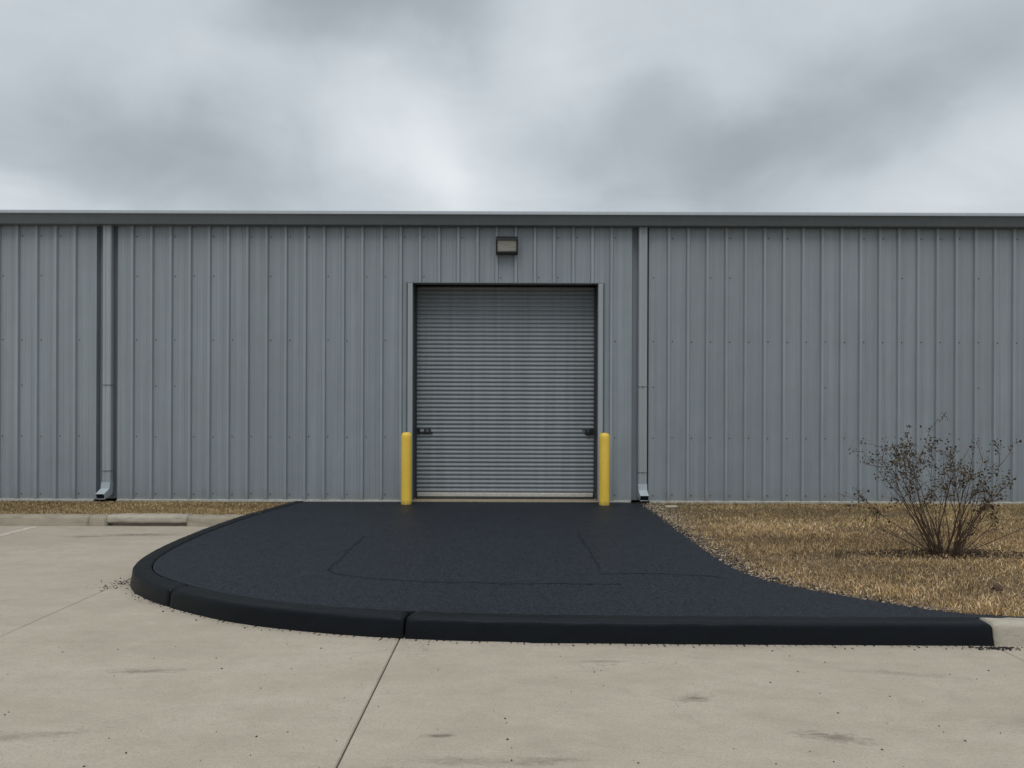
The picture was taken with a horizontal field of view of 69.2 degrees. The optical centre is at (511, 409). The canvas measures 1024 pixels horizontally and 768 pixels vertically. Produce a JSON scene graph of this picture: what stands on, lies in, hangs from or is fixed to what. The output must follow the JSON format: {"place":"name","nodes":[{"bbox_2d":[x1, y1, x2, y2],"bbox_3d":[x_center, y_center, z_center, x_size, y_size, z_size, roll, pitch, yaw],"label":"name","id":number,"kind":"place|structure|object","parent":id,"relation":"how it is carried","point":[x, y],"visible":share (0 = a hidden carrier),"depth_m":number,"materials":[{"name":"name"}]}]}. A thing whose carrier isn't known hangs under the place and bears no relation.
{"place":"outdoors","nodes":[
{"label":"outdoors","id":0,"kind":"place"},
{"bbox_2d":[0,500,289,514],"bbox_3d":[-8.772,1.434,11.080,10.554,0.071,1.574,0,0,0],"label":"dry grass","id":1,"kind":"structure","parent":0,"point":[46,507],"depth_m":11.08,"materials":[{"name":"brown plant"}]},
{"bbox_2d":[35,498,648,767],"bbox_3d":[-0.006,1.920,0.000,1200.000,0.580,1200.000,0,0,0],"label":"ground","id":2,"kind":"structure","parent":0,"point":[109,499],"depth_m":13.09,"materials":[{"name":"grey concrete"}]},
{"bbox_2d":[0,524,1023,767],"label":"parking lot","id":3,"kind":"structure","parent":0,"point":[80,704],"depth_m":4.18,"materials":[{"name":"concrete"}]},
{"bbox_2d":[0,527,36,535],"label":"painted stripe","id":4,"kind":"object","parent":3,"relation":"on","point":[16,531],"visible":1,"depth_m":9.65,"materials":[{"name":"paint"}]},
{"bbox_2d":[0,514,93,525],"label":"kerb","id":5,"kind":"structure","parent":3,"relation":"on","point":[44,519],"depth_m":10.15,"materials":[{"name":"concrete"}]},
{"bbox_2d":[88,514,109,525],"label":"kerb","id":6,"kind":"structure","parent":3,"relation":"on","point":[97,519],"depth_m":10.15,"materials":[{"name":"concrete"}]},
{"bbox_2d":[107,513,191,524],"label":"kerb","id":7,"kind":"structure","parent":3,"relation":"on","point":[144,519],"depth_m":10.14,"materials":[{"name":"concrete"}]},
{"bbox_2d":[187,514,242,526],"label":"kerb","id":8,"kind":"structure","parent":3,"relation":"on","point":[201,520],"depth_m":10.15,"materials":[{"name":"concrete"}]},
{"bbox_2d":[130,501,303,606],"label":"kerb","id":9,"kind":"structure","parent":3,"relation":"on","point":[147,582],"depth_m":6.60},
{"bbox_2d":[169,586,409,639],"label":"kerb","id":10,"kind":"structure","parent":3,"relation":"on","point":[288,615],"depth_m":5.43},
{"bbox_2d":[1,503,1021,766],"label":"asphalt crumbs","id":11,"kind":"object","parent":3,"relation":"on","point":[675,527],"visible":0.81,"depth_m":6.30,"materials":[{"name":"black asphalt"}]},
{"bbox_2d":[405,611,993,646],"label":"kerb","id":12,"kind":"structure","parent":3,"relation":"on","point":[731,630],"depth_m":5.12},
{"bbox_2d":[979,617,1023,645],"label":"kerb","id":13,"kind":"structure","parent":3,"relation":"on","point":[1008,631],"depth_m":5.10,"materials":[{"name":"concrete"}]},
{"bbox_2d":[0,0,1023,212],"label":"sky","id":14,"kind":"structure","parent":0,"point":[868,106],"materials":[{"name":"grey"}]},
{"bbox_2d":[153,502,1023,618],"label":"asphalt drive","id":15,"kind":"structure","parent":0,"point":[291,553],"depth_m":6.99,"materials":[{"name":"black asphalt"}]},
{"bbox_2d":[401,432,411,504],"bbox_3d":[-1.633,1.030,11.480,0.166,1.364,0.166,0,0,0],"label":"bollard","id":16,"kind":"object","parent":15,"relation":"on","point":[406,468],"visible":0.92,"depth_m":11.41,"materials":[{"name":"yellow metal"}]},
{"bbox_2d":[0,210,1023,504],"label":"warehouse","id":17,"kind":"structure","parent":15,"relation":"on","point":[334,356],"depth_m":11.83,"materials":[{"name":"metal"}]},
{"bbox_2d":[415,286,594,498],"bbox_3d":[-0.108,-0.290,12.170,2.950,3.477,0.260,0,0,0],"label":"roller door","id":18,"kind":"structure","parent":17,"relation":"in","point":[505,376],"depth_m":12.24,"materials":[{"name":"metal"}]},
{"bbox_2d":[496,236,517,254],"bbox_3d":[-0.080,-2.590,11.705,0.347,0.270,0.185,0,0,0],"label":"wall light","id":19,"kind":"object","parent":17,"relation":"attached to","point":[506,245],"visible":1,"depth_m":11.66,"materials":[{"name":"paint"}]},
{"bbox_2d":[327,532,723,584],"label":"asphalt seams","id":20,"kind":"object","parent":15,"relation":"on","point":[583,541],"visible":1,"depth_m":6.58,"materials":[{"name":"black asphalt"}]},
{"bbox_2d":[599,433,609,505],"bbox_3d":[1.425,1.040,11.462,0.166,1.364,0.166,0,0,16],"label":"bollard","id":21,"kind":"object","parent":15,"relation":"on","point":[604,469],"visible":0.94,"depth_m":11.39,"materials":[{"name":"yellow metal"}]},
{"bbox_2d":[637,500,1023,616],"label":"lawn","id":22,"kind":"structure","parent":0,"point":[894,514],"depth_m":7.72,"materials":[{"name":"plant"}]},
{"bbox_2d":[665,505,677,507],"bbox_3d":[2.438,1.479,11.300,0.214,0.049,0.132,0,0,0],"label":"stone","id":23,"kind":"object","parent":22,"relation":"on","point":[671,506],"visible":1,"depth_m":11.27,"materials":[{"name":"stone"}]},
{"bbox_2d":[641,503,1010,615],"bbox_3d":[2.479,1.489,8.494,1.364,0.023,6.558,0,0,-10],"label":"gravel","id":24,"kind":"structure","parent":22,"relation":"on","point":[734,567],"depth_m":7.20,"materials":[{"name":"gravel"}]},
{"bbox_2d":[828,543,850,557],"bbox_3d":[3.291,1.421,7.446,0.210,0.161,0.200,0,0,0],"label":"dead weed","id":25,"kind":"object","parent":22,"relation":"on","point":[839,552],"visible":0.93,"depth_m":7.47,"materials":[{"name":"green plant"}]},
{"bbox_2d":[839,412,1023,557],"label":"shrub","id":26,"kind":"object","parent":22,"relation":"on","point":[958,547],"visible":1,"depth_m":7.60,"materials":[{"name":"brown plant"}]},
{"bbox_2d":[846,548,1023,558],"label":"leaf litter","id":27,"kind":"object","parent":22,"relation":"on","point":[914,552],"visible":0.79,"depth_m":7.65,"materials":[{"name":"brown plant"}]},
{"bbox_2d":[991,584,1002,590],"bbox_3d":[4.016,1.478,6.139,0.096,0.064,0.070,0,0,0],"label":"earth clod","id":28,"kind":"object","parent":22,"relation":"on","point":[998,587],"visible":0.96,"depth_m":6.12,"materials":[{"name":"brown soil"}]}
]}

